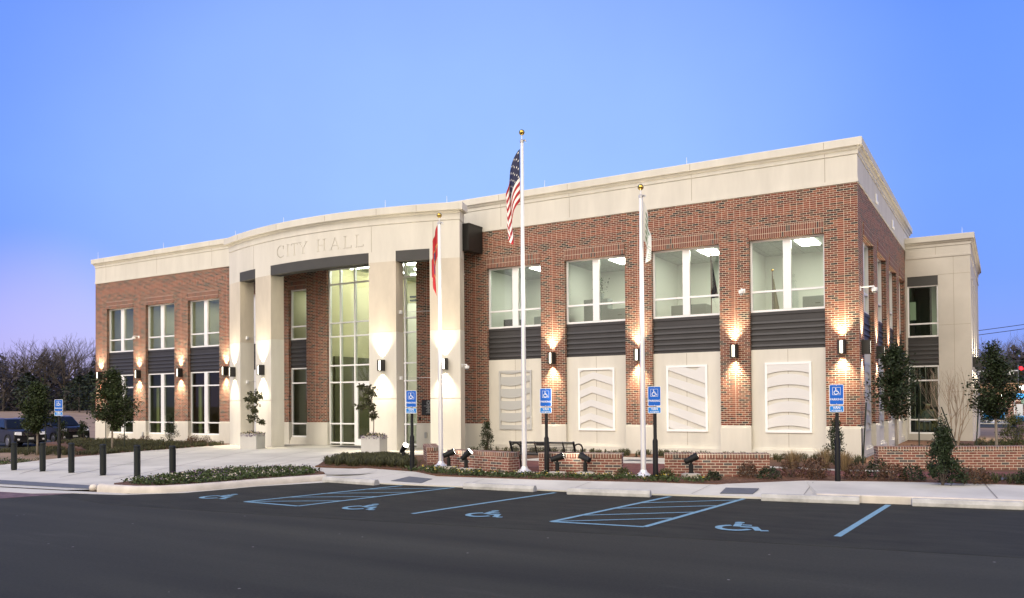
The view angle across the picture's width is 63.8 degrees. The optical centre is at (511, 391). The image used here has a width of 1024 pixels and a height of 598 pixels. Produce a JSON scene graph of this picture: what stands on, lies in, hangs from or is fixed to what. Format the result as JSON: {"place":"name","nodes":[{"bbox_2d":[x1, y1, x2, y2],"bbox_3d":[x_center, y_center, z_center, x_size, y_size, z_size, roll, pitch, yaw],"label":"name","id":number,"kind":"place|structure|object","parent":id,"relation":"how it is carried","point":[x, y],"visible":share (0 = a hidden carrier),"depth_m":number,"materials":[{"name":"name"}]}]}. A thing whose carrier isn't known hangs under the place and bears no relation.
{"place":"outdoors","nodes":[
{"label":"outdoors","id":0,"kind":"place"},
{"bbox_2d":[0,492,71,498],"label":"crosswalk paving","id":1,"kind":"structure","parent":0,"point":[3,495],"depth_m":18.83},
{"bbox_2d":[0,438,94,448],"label":"side driveway","id":2,"kind":"structure","parent":0,"point":[2,445],"depth_m":53.72,"materials":[{"name":"concrete"}]},
{"bbox_2d":[0,417,46,446],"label":"parked car","id":3,"kind":"object","parent":2,"relation":"on","point":[10,431],"visible":0.8,"depth_m":51.81,"materials":[{"name":"black paint"}]},
{"bbox_2d":[33,415,89,443],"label":"parked car","id":4,"kind":"object","parent":2,"relation":"on","point":[72,423],"visible":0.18,"depth_m":55.09,"materials":[{"name":"black paint"}]},
{"bbox_2d":[46,441,229,456],"bbox_3d":[-17.743,2.664,39.718,16.676,0.200,7.727,-2,-1,57],"label":"bed","id":5,"kind":"object","parent":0,"point":[80,448],"visible":0.15,"depth_m":38.36,"materials":[{"name":"brown soil"}]},
{"bbox_2d":[83,365,142,446],"bbox_3d":[-17.143,0.737,35.202,2.352,3.746,2.199,0,-1,-38],"label":"young tree","id":6,"kind":"object","parent":5,"relation":"on","point":[114,412],"visible":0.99,"depth_m":35.00,"materials":[{"name":"green plant"}]},
{"bbox_2d":[56,437,222,454],"bbox_3d":[-17.721,2.471,39.449,6.825,0.180,15.133,0,-1,-32],"label":"ground cover","id":7,"kind":"object","parent":5,"relation":"on","point":[91,446],"visible":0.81,"depth_m":37.48,"materials":[{"name":"plant"}]},
{"bbox_2d":[161,413,180,441],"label":"evergreen shrub","id":8,"kind":"object","parent":5,"relation":"on","point":[171,430],"visible":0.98,"depth_m":40.70,"materials":[{"name":"green plant"}]},
{"bbox_2d":[0,444,474,489],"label":"plaza","id":9,"kind":"structure","parent":0,"point":[120,469],"depth_m":27.20,"materials":[{"name":"concrete"}]},
{"bbox_2d":[0,480,89,488],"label":"tactile strip","id":10,"kind":"object","parent":9,"relation":"on","point":[28,483],"visible":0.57,"depth_m":20.87,"materials":[{"name":"concrete"}]},
{"bbox_2d":[68,443,74,472],"bbox_3d":[-12.942,1.983,24.178,0.214,0.950,0.214,-1,-1,31],"label":"bollard","id":11,"kind":"object","parent":9,"relation":"on","point":[71,457],"visible":0.86,"depth_m":24.11,"materials":[{"name":"black"}]},
{"bbox_2d":[134,445,140,476],"bbox_3d":[-10.283,1.940,22.585,0.214,0.950,0.214,-1,-1,31],"label":"bollard","id":12,"kind":"object","parent":9,"relation":"on","point":[137,459],"visible":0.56,"depth_m":22.52,"materials":[{"name":"black"}]},
{"bbox_2d":[240,430,264,448],"bbox_3d":[-10.872,2.019,34.529,0.893,0.805,0.875,-1,-1,13],"label":"planter","id":13,"kind":"object","parent":9,"relation":"on","point":[252,440],"visible":0.99,"depth_m":34.21,"materials":[{"name":"concrete"}]},
{"bbox_2d":[243,388,266,432],"bbox_3d":[-10.774,0.840,34.472,0.726,2.019,1.157,0,-1,-33],"label":"magnolia tree","id":14,"kind":"object","parent":13,"relation":"on","point":[252,398],"visible":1,"depth_m":34.46,"materials":[{"name":"green plant"}]},
{"bbox_2d":[360,432,387,452],"bbox_3d":[-5.131,1.895,30.691,0.883,0.820,0.863,-1,-1,14],"label":"planter","id":15,"kind":"object","parent":9,"relation":"on","point":[375,442],"visible":0.97,"depth_m":30.37,"materials":[{"name":"concrete"}]},
{"bbox_2d":[353,383,378,434],"bbox_3d":[-5.490,0.703,30.903,1.262,2.057,0.586,-1,-1,31],"label":"magnolia tree","id":16,"kind":"object","parent":15,"relation":"on","point":[368,390],"visible":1,"depth_m":30.76,"materials":[{"name":"green plant"}]},
{"bbox_2d":[322,451,422,467],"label":"liriope grass","id":17,"kind":"structure","parent":0,"point":[384,458],"depth_m":24.70,"materials":[{"name":"plant"}]},
{"bbox_2d":[0,410,1020,491],"bbox_3d":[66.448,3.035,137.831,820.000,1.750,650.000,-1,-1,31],"label":"ground","id":18,"kind":"structure","parent":0,"point":[986,433],"depth_m":53.16,"materials":[{"name":"green plant"}]},
{"bbox_2d":[0,348,28,410],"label":"bare tree","id":19,"kind":"object","parent":18,"relation":"on","point":[7,388],"visible":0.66,"depth_m":140.06,"materials":[{"name":"plant"}]},
{"bbox_2d":[10,372,41,409],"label":"evergreen tree","id":20,"kind":"object","parent":18,"relation":"on","point":[29,376],"visible":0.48,"depth_m":127.32,"materials":[{"name":"green plant"}]},
{"bbox_2d":[0,336,59,392],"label":"bare tree","id":21,"kind":"object","parent":18,"relation":"on","point":[17,355],"visible":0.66,"depth_m":140.81,"materials":[{"name":"plant"}]},
{"bbox_2d":[0,445,76,455],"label":"ground cover","id":22,"kind":"object","parent":18,"relation":"on","point":[49,450],"visible":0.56,"depth_m":35.87,"materials":[{"name":"plant"}]},
{"bbox_2d":[14,377,65,454],"bbox_3d":[-19.937,1.043,34.629,1.907,3.302,1.908,-1,-1,31],"label":"young tree","id":23,"kind":"object","parent":18,"relation":"on","point":[34,412],"visible":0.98,"depth_m":34.33,"materials":[{"name":"green plant"}]},
{"bbox_2d":[5,337,77,390],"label":"bare tree","id":24,"kind":"object","parent":18,"relation":"on","point":[66,366],"visible":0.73,"depth_m":139.40,"materials":[{"name":"plant"}]},
{"bbox_2d":[0,348,95,410],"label":"undergrowth","id":25,"kind":"object","parent":18,"relation":"on","point":[9,405],"visible":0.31,"depth_m":140.29,"materials":[{"name":"plant"}]},
{"bbox_2d":[54,399,62,457],"bbox_3d":[-17.619,1.476,32.031,0.310,2.327,0.124,0,-1,-5],"label":"parking sign","id":26,"kind":"object","parent":18,"relation":"on","point":[58,405],"visible":0.98,"depth_m":31.99,"materials":[{"name":"blue"}]},
{"bbox_2d":[23,335,95,410],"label":"bare tree","id":27,"kind":"object","parent":18,"relation":"on","point":[63,368],"visible":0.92,"depth_m":137.90,"materials":[{"name":"plant"}]},
{"bbox_2d":[33,332,95,410],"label":"bare tree","id":28,"kind":"object","parent":18,"relation":"on","point":[81,356],"visible":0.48,"depth_m":145.68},
{"bbox_2d":[59,375,95,411],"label":"evergreen tree","id":29,"kind":"object","parent":18,"relation":"on","point":[78,380],"visible":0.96,"depth_m":125.53,"materials":[{"name":"green plant"}]},
{"bbox_2d":[0,481,324,494],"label":"gutter","id":30,"kind":"object","parent":18,"relation":"on","point":[15,490],"visible":0.69,"depth_m":19.46,"materials":[{"name":"concrete"}]},
{"bbox_2d":[97,474,325,493],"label":"island kerb","id":31,"kind":"structure","parent":18,"relation":"on","point":[107,488],"depth_m":19.54,"materials":[{"name":"concrete"}]},
{"bbox_2d":[114,464,324,485],"bbox_3d":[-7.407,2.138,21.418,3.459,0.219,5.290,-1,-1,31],"label":"flower bed","id":32,"kind":"object","parent":18,"relation":"on","point":[226,473],"visible":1,"depth_m":20.99,"materials":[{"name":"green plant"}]},
{"bbox_2d":[91,136,980,457],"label":"city hall","id":33,"kind":"structure","parent":18,"relation":"on","point":[311,306],"depth_m":32.03,"materials":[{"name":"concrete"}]},
{"bbox_2d":[110,307,132,352],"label":"window","id":34,"kind":"structure","parent":33,"relation":"in","point":[123,339],"depth_m":44.90,"materials":[{"name":"white metal"}]},
{"bbox_2d":[148,303,173,349],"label":"window","id":35,"kind":"structure","parent":33,"relation":"in","point":[163,336],"depth_m":43.17,"materials":[{"name":"white metal"}]},
{"bbox_2d":[148,373,173,433],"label":"window","id":36,"kind":"structure","parent":33,"relation":"in","point":[163,386],"depth_m":43.11,"materials":[{"name":"white metal"}]},
{"bbox_2d":[190,298,218,347],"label":"window","id":37,"kind":"structure","parent":33,"relation":"in","point":[206,333],"depth_m":41.39,"materials":[{"name":"white metal"}]},
{"bbox_2d":[191,371,218,434],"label":"window","id":38,"kind":"structure","parent":33,"relation":"in","point":[206,385],"depth_m":41.35,"materials":[{"name":"white metal"}]},
{"bbox_2d":[291,289,305,339],"bbox_3d":[-9.770,-3.555,38.087,1.140,2.330,0.100,-1,-1,31],"label":"window","id":39,"kind":"structure","parent":33,"relation":"in","point":[292,291],"depth_m":38.33,"materials":[{"name":"white metal"}]},
{"bbox_2d":[291,368,306,436],"bbox_3d":[-9.739,0.509,38.032,1.140,3.200,0.100,-1,-1,31],"label":"window","id":40,"kind":"structure","parent":33,"relation":"in","point":[292,369],"depth_m":38.26,"materials":[{"name":"white metal"}]},
{"bbox_2d":[489,264,540,328],"bbox_3d":[0.152,-3.683,32.137,2.440,2.390,0.112,-1,-1,31],"label":"window","id":41,"kind":"structure","parent":33,"relation":"in","point":[515,270],"depth_m":32.11,"materials":[{"name":"white metal"}]},
{"bbox_2d":[499,370,531,429],"bbox_3d":[0.127,0.331,31.990,1.470,2.300,0.050,-1,-1,31],"label":"art panel","id":42,"kind":"object","parent":33,"relation":"attached to","point":[510,405],"visible":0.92,"depth_m":32.04,"materials":[{"name":"grey"}]},
{"bbox_2d":[566,255,624,323],"bbox_3d":[3.120,-3.730,30.360,2.440,2.390,0.112,-1,-1,31],"label":"window","id":43,"kind":"structure","parent":33,"relation":"in","point":[596,304],"depth_m":30.33,"materials":[{"name":"white metal"}]},
{"bbox_2d":[578,367,614,430],"bbox_3d":[3.095,0.284,30.212,1.470,2.300,0.050,-1,-1,31],"label":"art panel","id":44,"kind":"object","parent":33,"relation":"attached to","point":[597,404],"visible":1,"depth_m":30.20,"materials":[{"name":"white metal"}]},
{"bbox_2d":[584,298,612,320],"bbox_3d":[3.332,-2.822,31.818,1.000,1.450,0.540,-1,-1,31],"label":"office cabinet","id":45,"kind":"object","parent":33,"relation":"in","point":[588,313],"visible":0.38,"depth_m":31.67,"materials":[{"name":"grey"}]},
{"bbox_2d":[653,245,719,318],"bbox_3d":[6.067,-3.777,28.595,2.430,2.390,0.112,-1,-1,31],"label":"window","id":46,"kind":"structure","parent":33,"relation":"in","point":[686,268],"depth_m":28.56,"materials":[{"name":"white metal"}]},
{"bbox_2d":[666,364,707,431],"bbox_3d":[6.042,0.237,28.448,1.470,2.300,0.050,-1,-1,31],"label":"art panel","id":47,"kind":"object","parent":33,"relation":"attached to","point":[700,373],"visible":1,"depth_m":28.42,"materials":[{"name":"white metal"}]},
{"bbox_2d":[671,304,710,315],"bbox_3d":[6.507,-2.637,29.914,1.300,0.980,0.640,-1,-1,31],"label":"office cabinet","id":48,"kind":"object","parent":33,"relation":"in","point":[677,310],"visible":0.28,"depth_m":29.58,"materials":[{"name":"grey"}]},
{"bbox_2d":[750,234,824,312],"bbox_3d":[8.983,-3.823,26.848,2.370,2.390,0.112,-1,-1,31],"label":"window","id":49,"kind":"structure","parent":33,"relation":"in","point":[787,289],"depth_m":26.81,"materials":[{"name":"white metal"}]},
{"bbox_2d":[765,361,811,432],"bbox_3d":[8.959,0.191,26.701,1.470,2.300,0.050,-1,-1,31],"label":"art panel","id":50,"kind":"object","parent":33,"relation":"attached to","point":[789,392],"visible":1,"depth_m":26.69,"materials":[{"name":"white metal"}]},
{"bbox_2d":[803,295,823,307],"bbox_3d":[10.436,-2.715,27.911,1.000,1.020,0.640,-1,-1,31],"label":"office cabinet","id":51,"kind":"object","parent":33,"relation":"in","point":[813,301],"visible":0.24,"depth_m":27.73,"materials":[{"name":"grey"}]},
{"bbox_2d":[863,242,868,314],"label":"window","id":52,"kind":"structure","parent":33,"relation":"in","point":[865,249],"depth_m":28.54,"materials":[{"name":"white metal"}]},
{"bbox_2d":[865,362,870,431],"bbox_3d":[11.854,0.179,27.485,0.032,2.300,1.470,-1,-1,31],"label":"art panel","id":53,"kind":"object","parent":33,"relation":"attached to","point":[867,370],"visible":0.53,"depth_m":27.75,"materials":[{"name":"grey"}]},
{"bbox_2d":[877,258,881,322],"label":"window","id":54,"kind":"structure","parent":33,"relation":"in","point":[878,261],"depth_m":31.57,"materials":[{"name":"white metal"}]},
{"bbox_2d":[907,285,938,337],"bbox_3d":[18.666,-3.631,37.385,1.250,2.340,0.100,-1,-1,31],"label":"window","id":55,"kind":"structure","parent":33,"relation":"in","point":[909,324],"depth_m":37.37,"materials":[{"name":"white metal"}]},
{"bbox_2d":[909,365,939,433],"bbox_3d":[18.697,0.373,37.332,1.250,3.090,0.100,-1,-1,31],"label":"window","id":56,"kind":"structure","parent":33,"relation":"in","point":[910,419],"depth_m":37.23,"materials":[{"name":"white metal"}]},
{"bbox_2d":[816,493,1023,504],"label":"step kerb","id":57,"kind":"structure","parent":18,"relation":"on","point":[886,499],"depth_m":15.90,"materials":[{"name":"concrete"}]},
{"bbox_2d":[979,344,1023,385],"bbox_3d":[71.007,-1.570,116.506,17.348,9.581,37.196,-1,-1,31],"label":"tree","id":58,"kind":"object","parent":18,"relation":"on","point":[1021,354],"visible":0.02,"depth_m":106.73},
{"bbox_2d":[0,493,1023,597],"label":"parking lot","id":59,"kind":"structure","parent":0,"point":[54,546],"depth_m":10.36,"materials":[{"name":"asphalt"}]},
{"bbox_2d":[0,0,1023,388],"label":"sky","id":60,"kind":"structure","parent":0,"point":[127,126],"materials":[{"name":"blue"}]},
{"bbox_2d":[56,482,1023,557],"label":"stall paving","id":61,"kind":"structure","parent":0,"point":[962,531],"depth_m":14.74,"materials":[{"name":"asphalt"}]},
{"bbox_2d":[244,485,454,505],"bbox_3d":[-3.481,2.288,18.346,1.623,0.002,4.690,-1,-1,40],"label":"access aisle marking","id":62,"kind":"object","parent":61,"relation":"on","point":[254,501],"visible":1,"depth_m":17.88,"materials":[{"name":"blue paint"}]},
{"bbox_2d":[322,476,378,485],"bbox_3d":[-4.100,2.262,20.860,1.830,0.145,0.210,-1,-1,34],"label":"wheel stop","id":63,"kind":"object","parent":61,"relation":"on","point":[347,480],"visible":1,"depth_m":20.73,"materials":[{"name":"concrete"}]},
{"bbox_2d":[463,482,536,491],"bbox_3d":[-0.294,2.207,19.012,1.830,0.145,0.210,-1,-1,27],"label":"wheel stop","id":64,"kind":"object","parent":61,"relation":"on","point":[502,487],"visible":1,"depth_m":18.89,"materials":[{"name":"concrete"}]},
{"bbox_2d":[567,487,651,496],"bbox_3d":[2.080,2.171,17.742,1.830,0.145,0.210,-1,-1,21],"label":"wheel stop","id":65,"kind":"object","parent":61,"relation":"on","point":[610,492],"visible":1,"depth_m":17.64,"materials":[{"name":"concrete"}]},
{"bbox_2d":[550,496,743,526],"bbox_3d":[2.705,2.200,15.399,1.675,0.002,4.921,-1,-1,36],"label":"access aisle marking","id":66,"kind":"object","parent":61,"relation":"on","point":[714,506],"visible":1,"depth_m":14.79,"materials":[{"name":"blue paint"}]},
{"bbox_2d":[761,493,859,504],"bbox_3d":[5.891,2.123,16.305,1.830,0.145,0.210,-1,-1,23],"label":"wheel stop","id":67,"kind":"object","parent":61,"relation":"on","point":[830,499],"visible":1,"depth_m":16.21,"materials":[{"name":"concrete"}]},
{"bbox_2d":[834,505,890,536],"bbox_3d":[6.010,2.156,13.969,0.105,0.001,4.339,-1,-1,34],"label":"stall line","id":68,"kind":"object","parent":61,"relation":"on","point":[856,524],"visible":1,"depth_m":13.63,"materials":[{"name":"blue paint"}]},
{"bbox_2d":[911,498,1023,509],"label":"wheel stop","id":69,"kind":"object","parent":61,"relation":"on","point":[976,504],"visible":1,"depth_m":15.23,"materials":[{"name":"concrete"}]},
{"bbox_2d":[315,422,1023,484],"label":"front bed","id":70,"kind":"object","parent":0,"point":[775,463],"visible":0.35,"depth_m":20.50,"materials":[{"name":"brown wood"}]},
{"bbox_2d":[406,390,416,470],"bbox_3d":[-2.758,1.135,22.713,0.310,2.327,0.124,-1,-1,14],"label":"parking sign","id":71,"kind":"object","parent":70,"relation":"on","point":[411,399],"visible":0.99,"depth_m":22.66,"materials":[{"name":"blue"}]},
{"bbox_2d":[423,443,438,463],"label":"wall","id":72,"kind":"structure","parent":70,"relation":"on","point":[430,453],"depth_m":24.97,"materials":[{"name":"brick"}]},
{"bbox_2d":[435,213,445,466],"bbox_3d":[-2.088,-1.494,23.920,0.400,7.426,0.400,-1,-1,31],"label":"flagpole","id":73,"kind":"object","parent":70,"relation":"on","point":[440,404],"visible":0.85,"depth_m":23.87,"materials":[{"name":"white metal"}]},
{"bbox_2d":[432,227,437,295],"bbox_3d":[-2.253,-3.823,23.990,0.174,2.071,0.142,-1,-1,31],"label":"red flag","id":74,"kind":"object","parent":73,"relation":"hanging from","point":[435,248],"visible":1,"depth_m":23.98,"materials":[{"name":"red fabric"}]},
{"bbox_2d":[447,449,518,471],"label":"wall","id":75,"kind":"structure","parent":70,"relation":"on","point":[502,461],"depth_m":22.18,"materials":[{"name":"brick"}]},
{"bbox_2d":[478,418,494,450],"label":"evergreen shrub","id":76,"kind":"object","parent":70,"relation":"on","point":[485,434],"visible":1,"depth_m":31.49,"materials":[{"name":"green plant"}]},
{"bbox_2d":[518,129,531,472],"bbox_3d":[0.294,-2.382,21.731,0.400,9.106,0.400,-1,-1,31],"label":"flagpole","id":77,"kind":"object","parent":70,"relation":"on","point":[524,467],"visible":0.92,"depth_m":21.68,"materials":[{"name":"white metal"}]},
{"bbox_2d":[506,149,519,244],"bbox_3d":[0.001,-5.155,21.826,0.408,2.540,0.210,-1,-1,31],"label":"national flag","id":78,"kind":"object","parent":77,"relation":"attached to","point":[513,196],"visible":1,"depth_m":21.81,"materials":[{"name":"multicoloured fabric"}]},
{"bbox_2d":[540,388,551,471],"bbox_3d":[0.880,1.084,21.023,0.310,2.327,0.124,-1,-1,18],"label":"parking sign","id":79,"kind":"object","parent":70,"relation":"on","point":[545,401],"visible":1,"depth_m":20.98,"materials":[{"name":"blue"}]},
{"bbox_2d":[402,464,710,481],"bbox_3d":[0.616,2.054,20.642,8.672,0.213,1.692,-1,-1,31],"label":"flower bed","id":80,"kind":"object","parent":70,"relation":"on","point":[459,471],"visible":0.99,"depth_m":20.18,"materials":[{"name":"green plant"}]},
{"bbox_2d":[538,452,623,474],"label":"wall","id":81,"kind":"structure","parent":70,"relation":"on","point":[603,462],"depth_m":20.83,"materials":[{"name":"brick"}]},
{"bbox_2d":[635,184,649,476],"bbox_3d":[3.214,-1.503,20.336,0.400,7.266,0.400,-1,-1,31],"label":"flagpole","id":82,"kind":"object","parent":70,"relation":"on","point":[642,381],"visible":0.92,"depth_m":20.28,"materials":[{"name":"white metal"}]},
{"bbox_2d":[643,201,650,262],"bbox_3d":[3.331,-3.947,20.315,0.170,1.570,0.200,-1,-1,31],"label":"city flag","id":83,"kind":"object","parent":82,"relation":"attached to","point":[647,236],"visible":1,"depth_m":20.33,"materials":[{"name":"grey fabric"}]},
{"bbox_2d":[648,386,660,479],"bbox_3d":[3.361,1.042,19.328,0.310,2.327,0.124,-1,-1,22],"label":"parking sign","id":84,"kind":"object","parent":70,"relation":"on","point":[654,396],"visible":0.99,"depth_m":19.29,"materials":[{"name":"blue"}]},
{"bbox_2d":[469,446,865,465],"bbox_3d":[4.272,2.088,27.621,14.404,0.200,2.955,-1,-1,31],"label":"ground cover","id":85,"kind":"object","parent":70,"relation":"on","point":[858,460],"visible":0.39,"depth_m":27.84,"materials":[{"name":"plant"}]},
{"bbox_2d":[328,463,1022,482],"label":"pine straw","id":86,"kind":"object","parent":70,"relation":"on","point":[721,476],"visible":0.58,"depth_m":19.33,"materials":[{"name":"plant"}]},
{"bbox_2d":[521,457,882,471],"bbox_3d":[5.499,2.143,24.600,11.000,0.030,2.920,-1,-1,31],"label":"low brick wall","id":87,"kind":"structure","parent":70,"relation":"on","point":[661,460],"depth_m":25.62,"materials":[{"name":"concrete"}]},
{"bbox_2d":[664,452,769,476],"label":"wall","id":88,"kind":"structure","parent":70,"relation":"on","point":[725,464],"depth_m":20.18,"materials":[{"name":"brick"}]},
{"bbox_2d":[736,461,757,477],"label":"shrub","id":89,"kind":"object","parent":70,"relation":"on","point":[749,467],"visible":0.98,"depth_m":19.70,"materials":[{"name":"brown plant"}]},
{"bbox_2d":[777,459,805,476],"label":"shrub","id":90,"kind":"object","parent":70,"relation":"on","point":[785,468],"visible":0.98,"depth_m":19.75,"materials":[{"name":"brown plant"}]},
{"bbox_2d":[801,456,831,474],"bbox_3d":[7.429,1.833,20.137,0.740,0.533,0.782,-1,-1,31],"label":"shrub","id":91,"kind":"object","parent":70,"relation":"on","point":[819,462],"visible":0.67,"depth_m":20.10,"materials":[{"name":"brown plant"}]},
{"bbox_2d":[822,418,850,464],"bbox_3d":[9.118,1.432,23.393,0.826,1.434,0.754,0,-1,-15],"label":"evergreen shrub","id":92,"kind":"object","parent":70,"relation":"on","point":[831,431],"visible":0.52,"depth_m":23.35,"materials":[{"name":"green plant"}]},
{"bbox_2d":[842,462,870,479],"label":"shrub","id":93,"kind":"object","parent":70,"relation":"on","point":[856,472],"visible":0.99,"depth_m":19.05,"materials":[{"name":"brown plant"}]},
{"bbox_2d":[864,457,891,478],"bbox_3d":[8.588,1.814,19.364,0.657,0.530,0.685,-1,-1,31],"label":"shrub","id":94,"kind":"object","parent":70,"relation":"on","point":[876,467],"visible":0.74,"depth_m":19.34,"materials":[{"name":"green plant"}]},
{"bbox_2d":[876,463,907,480],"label":"shrub","id":95,"kind":"object","parent":70,"relation":"on","point":[897,471],"visible":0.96,"depth_m":18.77,"materials":[{"name":"brown plant"}]},
{"bbox_2d":[862,338,928,445],"bbox_3d":[11.223,0.293,24.073,1.856,3.691,1.757,0,-1,-30],"label":"young tree","id":96,"kind":"object","parent":70,"relation":"on","point":[895,374],"visible":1,"depth_m":23.94,"materials":[{"name":"green plant"}]},
{"bbox_2d":[898,464,926,480],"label":"shrub","id":97,"kind":"object","parent":70,"relation":"on","point":[910,473],"visible":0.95,"depth_m":18.65,"materials":[{"name":"green plant"}]},
{"bbox_2d":[924,413,969,485],"bbox_3d":[9.373,1.262,17.766,0.873,1.618,0.906,-1,-1,31],"label":"evergreen shrub","id":98,"kind":"object","parent":70,"relation":"on","point":[942,445],"visible":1,"depth_m":17.68,"materials":[{"name":"green plant"}]},
{"bbox_2d":[873,445,1023,469],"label":"wall","id":99,"kind":"structure","parent":70,"relation":"on","point":[1009,457],"depth_m":21.47,"materials":[{"name":"brick"}]},
{"bbox_2d":[915,367,982,445],"bbox_3d":[15.336,0.596,28.786,2.384,3.098,1.596,0,-1,4],"label":"bare shrub","id":100,"kind":"object","parent":70,"relation":"on","point":[948,388],"visible":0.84,"depth_m":28.74,"materials":[{"name":"brown plant"}]},
{"bbox_2d":[955,465,993,484],"bbox_3d":[10.043,1.824,17.915,0.752,0.450,0.772,-1,-1,31],"label":"shrub","id":101,"kind":"object","parent":70,"relation":"on","point":[974,479],"visible":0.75,"depth_m":17.78,"materials":[{"name":"brown plant"}]},
{"bbox_2d":[955,472,1023,483],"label":"ground cover","id":102,"kind":"object","parent":70,"relation":"on","point":[1008,479],"visible":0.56,"depth_m":18.19,"materials":[{"name":"plant"}]},
{"bbox_2d":[961,339,1023,445],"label":"young tree","id":103,"kind":"object","parent":70,"relation":"on","point":[993,405],"visible":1,"depth_m":24.65,"materials":[{"name":"green plant"}]},
{"bbox_2d":[990,411,1023,445],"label":"evergreen shrub","id":104,"kind":"object","parent":70,"relation":"on","point":[1011,421],"visible":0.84,"depth_m":27.59,"materials":[{"name":"green plant"}]},
{"bbox_2d":[323,468,1023,498],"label":"sidewalk","id":105,"kind":"structure","parent":0,"point":[1001,491],"depth_m":18.13,"materials":[{"name":"concrete"}]},
{"bbox_2d":[720,487,758,493],"bbox_3d":[4.858,2.121,17.564,0.777,0.074,0.597,-1,-1,18],"label":"tactile plate","id":106,"kind":"object","parent":105,"relation":"on","point":[726,490],"visible":1,"depth_m":17.53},
{"bbox_2d":[829,384,843,480],"bbox_3d":[7.447,1.004,18.851,0.310,2.327,0.124,-1,-1,25],"label":"parking sign","id":107,"kind":"object","parent":105,"relation":"on","point":[836,395],"visible":0.99,"depth_m":18.81,"materials":[{"name":"blue"}]},
{"bbox_2d":[444,460,1023,477],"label":"brick paving","id":108,"kind":"structure","parent":0,"point":[634,468],"depth_m":22.21,"materials":[{"name":"brick"}]},
{"bbox_2d":[509,441,583,466],"bbox_3d":[0.944,1.740,22.549,1.916,0.797,0.798,-1,-1,25],"label":"park bench","id":109,"kind":"object","parent":108,"relation":"on","point":[519,443],"visible":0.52,"depth_m":22.33,"materials":[{"name":"black"}]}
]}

